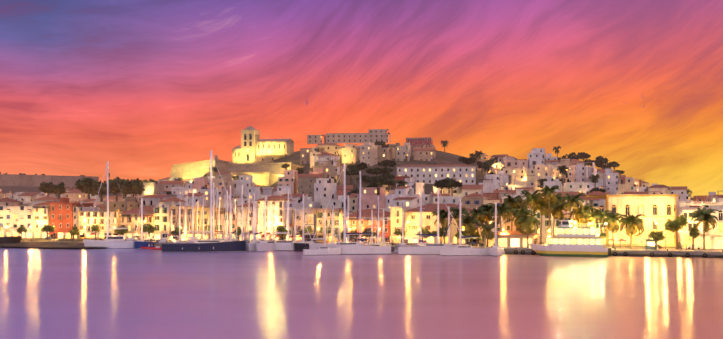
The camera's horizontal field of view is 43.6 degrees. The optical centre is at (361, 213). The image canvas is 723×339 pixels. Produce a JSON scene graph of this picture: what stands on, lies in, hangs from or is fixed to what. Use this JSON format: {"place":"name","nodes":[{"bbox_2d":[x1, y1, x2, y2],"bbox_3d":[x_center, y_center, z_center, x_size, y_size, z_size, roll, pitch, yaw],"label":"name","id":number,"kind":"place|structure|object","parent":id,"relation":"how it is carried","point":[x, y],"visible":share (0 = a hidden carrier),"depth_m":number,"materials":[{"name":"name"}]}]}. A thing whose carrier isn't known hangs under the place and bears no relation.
{"place":"outdoors","nodes":[
{"label":"outdoors","id":0,"kind":"place"},
{"bbox_2d":[0,246,722,338],"bbox_3d":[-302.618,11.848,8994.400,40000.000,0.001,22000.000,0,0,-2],"label":"water","id":1,"kind":"structure","parent":0,"point":[62,293],"depth_m":129.21,"materials":[{"name":"purple liquid"}]},
{"bbox_2d":[0,234,21,243],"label":"boat","id":2,"kind":"object","parent":1,"relation":"on","point":[13,239],"visible":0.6,"depth_m":327.38,"materials":[{"name":"metal"}]},
{"bbox_2d":[83,161,140,248],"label":"sailboat","id":3,"kind":"object","parent":1,"relation":"on","point":[114,242],"visible":0.83,"depth_m":306.76,"materials":[{"name":"metal"}]},
{"bbox_2d":[126,233,137,239],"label":"cruiser boat","id":4,"kind":"object","parent":1,"relation":"on","point":[131,238],"visible":0.17,"depth_m":329.18,"materials":[{"name":"metal"}]},
{"bbox_2d":[133,198,156,248],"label":"sailboat","id":5,"kind":"object","parent":1,"relation":"on","point":[139,244],"visible":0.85,"depth_m":307.54,"materials":[{"name":"metal"}]},
{"bbox_2d":[144,234,155,241],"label":"cruiser boat","id":6,"kind":"object","parent":1,"relation":"on","point":[153,239],"visible":0.1,"depth_m":323.16,"materials":[{"name":"metal"}]},
{"bbox_2d":[141,244,161,249],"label":"small boat","id":7,"kind":"object","parent":1,"relation":"on","point":[156,247],"visible":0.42,"depth_m":295.81,"materials":[{"name":"rubber"}]},
{"bbox_2d":[158,233,172,242],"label":"cruiser boat","id":8,"kind":"object","parent":1,"relation":"on","point":[163,240],"visible":0.48,"depth_m":324.21,"materials":[{"name":"metal"}]},
{"bbox_2d":[167,210,181,241],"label":"sailboat","id":9,"kind":"object","parent":1,"relation":"on","point":[171,226],"visible":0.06,"depth_m":330.08,"materials":[{"name":"metal"}]},
{"bbox_2d":[172,201,187,242],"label":"yacht","id":10,"kind":"object","parent":1,"relation":"on","point":[180,232],"visible":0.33,"depth_m":308.11,"materials":[{"name":"metal"}]},
{"bbox_2d":[182,203,191,239],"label":"sailboat","id":11,"kind":"object","parent":1,"relation":"on","point":[185,222],"visible":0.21,"depth_m":326.13,"materials":[{"name":"metal"}]},
{"bbox_2d":[185,189,199,242],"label":"yacht","id":12,"kind":"object","parent":1,"relation":"on","point":[192,239],"visible":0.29,"depth_m":312.06,"materials":[{"name":"metal"}]},
{"bbox_2d":[191,201,200,238],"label":"sailboat","id":13,"kind":"object","parent":1,"relation":"on","point":[197,208],"visible":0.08,"depth_m":334.25,"materials":[{"name":"metal"}]},
{"bbox_2d":[162,150,245,251],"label":"sailboat","id":14,"kind":"object","parent":1,"relation":"on","point":[210,245],"visible":0.96,"depth_m":278.87,"materials":[{"name":"metal"}]},
{"bbox_2d":[198,198,209,239],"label":"yacht","id":15,"kind":"object","parent":1,"relation":"on","point":[203,211],"visible":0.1,"depth_m":324.26,"materials":[{"name":"metal"}]},
{"bbox_2d":[204,182,222,239],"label":"yacht","id":16,"kind":"object","parent":1,"relation":"on","point":[214,231],"visible":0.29,"depth_m":310.18,"materials":[{"name":"metal"}]},
{"bbox_2d":[215,187,217,237],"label":"yacht","id":17,"kind":"object","parent":1,"relation":"on","point":[216,199],"visible":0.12,"depth_m":348.52,"materials":[{"name":"metal"}]},
{"bbox_2d":[215,197,225,240],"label":"sailboat","id":18,"kind":"object","parent":1,"relation":"on","point":[218,213],"visible":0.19,"depth_m":328.53,"materials":[{"name":"metal"}]},
{"bbox_2d":[220,191,234,241],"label":"yacht","id":19,"kind":"object","parent":1,"relation":"on","point":[224,223],"visible":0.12,"depth_m":306.57,"materials":[{"name":"metal"}]},
{"bbox_2d":[222,185,238,240],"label":"sailboat","id":20,"kind":"object","parent":1,"relation":"on","point":[230,193],"visible":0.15,"depth_m":295.43,"materials":[{"name":"metal"}]},
{"bbox_2d":[228,206,236,239],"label":"yacht","id":21,"kind":"object","parent":1,"relation":"on","point":[231,225],"visible":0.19,"depth_m":320.75,"materials":[{"name":"metal"}]},
{"bbox_2d":[232,199,237,239],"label":"yacht","id":22,"kind":"object","parent":1,"relation":"on","point":[235,206],"visible":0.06,"depth_m":332.64,"materials":[{"name":"metal"}]},
{"bbox_2d":[235,185,250,242],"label":"yacht","id":23,"kind":"object","parent":1,"relation":"on","point":[242,194],"visible":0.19,"depth_m":290.74,"materials":[{"name":"metal"}]},
{"bbox_2d":[243,193,251,240],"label":"sailboat","id":24,"kind":"object","parent":1,"relation":"on","point":[249,210],"visible":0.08,"depth_m":330.98,"materials":[{"name":"metal"}]},
{"bbox_2d":[243,201,256,240],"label":"yacht","id":25,"kind":"object","parent":1,"relation":"on","point":[248,222],"visible":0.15,"depth_m":308.87,"materials":[{"name":"metal"}]},
{"bbox_2d":[246,193,261,250],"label":"yacht","id":26,"kind":"object","parent":1,"relation":"on","point":[251,246],"visible":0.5,"depth_m":288.92,"materials":[{"name":"metal"}]},
{"bbox_2d":[250,201,262,240],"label":"sailboat","id":27,"kind":"object","parent":1,"relation":"on","point":[255,225],"visible":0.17,"depth_m":298.98,"materials":[{"name":"metal"}]},
{"bbox_2d":[256,203,264,240],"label":"sailboat","id":28,"kind":"object","parent":1,"relation":"on","point":[259,213],"visible":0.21,"depth_m":321.13,"materials":[{"name":"metal"}]},
{"bbox_2d":[256,197,274,251],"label":"yacht","id":29,"kind":"object","parent":1,"relation":"on","point":[263,246],"visible":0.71,"depth_m":284.37,"materials":[{"name":"metal"}]},
{"bbox_2d":[268,204,279,241],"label":"sailboat","id":30,"kind":"object","parent":1,"relation":"on","point":[272,220],"visible":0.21,"depth_m":305.25,"materials":[{"name":"metal"}]},
{"bbox_2d":[260,188,313,250],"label":"yacht","id":31,"kind":"object","parent":1,"relation":"on","point":[282,245],"visible":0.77,"depth_m":287.39,"materials":[{"name":"metal"}]},
{"bbox_2d":[283,202,292,239],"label":"sailboat","id":32,"kind":"object","parent":1,"relation":"on","point":[286,213],"visible":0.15,"depth_m":309.47,"materials":[{"name":"metal"}]},
{"bbox_2d":[289,209,300,245],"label":"sailboat","id":33,"kind":"object","parent":1,"relation":"on","point":[294,218],"visible":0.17,"depth_m":291.59,"materials":[{"name":"metal"}]},
{"bbox_2d":[293,194,313,251],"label":"sailboat","id":34,"kind":"object","parent":1,"relation":"on","point":[300,247],"visible":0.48,"depth_m":284.52,"materials":[{"name":"metal"}]},
{"bbox_2d":[303,213,340,254],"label":"sailboat","id":35,"kind":"object","parent":1,"relation":"on","point":[324,250],"visible":0.94,"depth_m":258.63,"materials":[{"name":"metal"}]},
{"bbox_2d":[326,204,340,243],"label":"yacht","id":36,"kind":"object","parent":1,"relation":"on","point":[333,235],"visible":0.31,"depth_m":281.93,"materials":[{"name":"metal"}]},
{"bbox_2d":[334,213,346,241],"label":"sailboat","id":37,"kind":"object","parent":1,"relation":"on","point":[339,228],"visible":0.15,"depth_m":292.09,"materials":[{"name":"metal"}]},
{"bbox_2d":[341,196,355,241],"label":"yacht","id":38,"kind":"object","parent":1,"relation":"on","point":[347,223],"visible":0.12,"depth_m":284.98,"materials":[{"name":"metal"}]},
{"bbox_2d":[310,163,390,254],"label":"white sloop","id":39,"kind":"object","parent":1,"relation":"on","point":[352,248],"visible":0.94,"depth_m":262.36,"materials":[{"name":"metal"}]},
{"bbox_2d":[353,171,368,244],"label":"yacht","id":40,"kind":"object","parent":1,"relation":"on","point":[359,202],"visible":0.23,"depth_m":279.94,"materials":[{"name":"metal"}]},
{"bbox_2d":[366,210,375,244],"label":"yacht","id":41,"kind":"object","parent":1,"relation":"on","point":[371,237],"visible":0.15,"depth_m":284.47,"materials":[{"name":"metal"}]},
{"bbox_2d":[370,197,387,245],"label":"sailboat","id":42,"kind":"object","parent":1,"relation":"on","point":[377,231],"visible":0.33,"depth_m":272.30,"materials":[{"name":"metal"}]},
{"bbox_2d":[380,210,391,245],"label":"sailboat","id":43,"kind":"object","parent":1,"relation":"on","point":[382,239],"visible":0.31,"depth_m":288.52,"materials":[{"name":"metal"}]},
{"bbox_2d":[394,200,410,251],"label":"yacht","id":44,"kind":"object","parent":1,"relation":"on","point":[402,243],"visible":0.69,"depth_m":276.61,"materials":[{"name":"metal"}]},
{"bbox_2d":[413,192,424,245],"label":"yacht","id":45,"kind":"object","parent":1,"relation":"on","point":[420,226],"visible":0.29,"depth_m":274.77,"materials":[{"name":"metal"}]},
{"bbox_2d":[398,189,467,254],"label":"yacht","id":46,"kind":"object","parent":1,"relation":"on","point":[429,249],"visible":0.77,"depth_m":260.86,"materials":[{"name":"metal"}]},
{"bbox_2d":[443,207,455,244],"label":"sailboat","id":47,"kind":"object","parent":1,"relation":"on","point":[449,215],"visible":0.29,"depth_m":273.25,"materials":[{"name":"metal"}]},
{"bbox_2d":[439,199,487,255],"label":"sailboat","id":48,"kind":"object","parent":1,"relation":"on","point":[463,250],"visible":0.88,"depth_m":254.93,"materials":[{"name":"metal"}]},
{"bbox_2d":[487,202,504,255],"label":"sailboat","id":49,"kind":"object","parent":1,"relation":"on","point":[495,250],"visible":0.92,"depth_m":253.43,"materials":[{"name":"metal"}]},
{"bbox_2d":[528,214,611,256],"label":"ferry","id":50,"kind":"object","parent":1,"relation":"on","point":[568,239],"visible":0.9,"depth_m":248.62,"materials":[{"name":"metal"}]},
{"bbox_2d":[0,146,722,255],"bbox_3d":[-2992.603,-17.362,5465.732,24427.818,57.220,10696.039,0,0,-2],"label":"hill terrain","id":51,"kind":"structure","parent":0,"point":[294,158],"depth_m":498.24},
{"bbox_2d":[0,126,558,196],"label":"cathedral and walls","id":52,"kind":"structure","parent":51,"relation":"on","point":[254,155],"depth_m":579.22,"materials":[{"name":"stone"}]},
{"bbox_2d":[0,140,717,249],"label":"trees","id":53,"kind":"object","parent":51,"relation":"on","point":[547,204],"visible":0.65,"depth_m":287.63,"materials":[{"name":"green plant"}]},
{"bbox_2d":[0,142,722,242],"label":"hillside houses","id":54,"kind":"structure","parent":51,"relation":"on","point":[515,177],"depth_m":426.28,"materials":[{"name":"white paint"}]},
{"bbox_2d":[0,0,722,197],"label":"sky","id":55,"kind":"structure","parent":0,"point":[144,88],"materials":[{"name":"orange"}]},
{"bbox_2d":[21,240,722,257],"bbox_3d":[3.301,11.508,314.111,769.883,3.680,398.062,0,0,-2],"label":"quay wall","id":56,"kind":"structure","parent":0,"point":[624,251],"depth_m":251.40,"materials":[{"name":"concrete"}]},
{"bbox_2d":[5,218,689,248],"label":"street lamps","id":57,"kind":"object","parent":56,"relation":"on","point":[418,230],"visible":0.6,"depth_m":283.11,"materials":[{"name":"metal"}]},
{"bbox_2d":[5,232,701,249],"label":"promenade parasols","id":58,"kind":"object","parent":56,"relation":"on","point":[650,244],"visible":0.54,"depth_m":291.30,"materials":[{"name":"fabric"}]},
{"bbox_2d":[0,194,722,248],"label":"waterfront buildings","id":59,"kind":"structure","parent":56,"relation":"on","point":[63,215],"depth_m":316.07,"materials":[{"name":"beige paint"}]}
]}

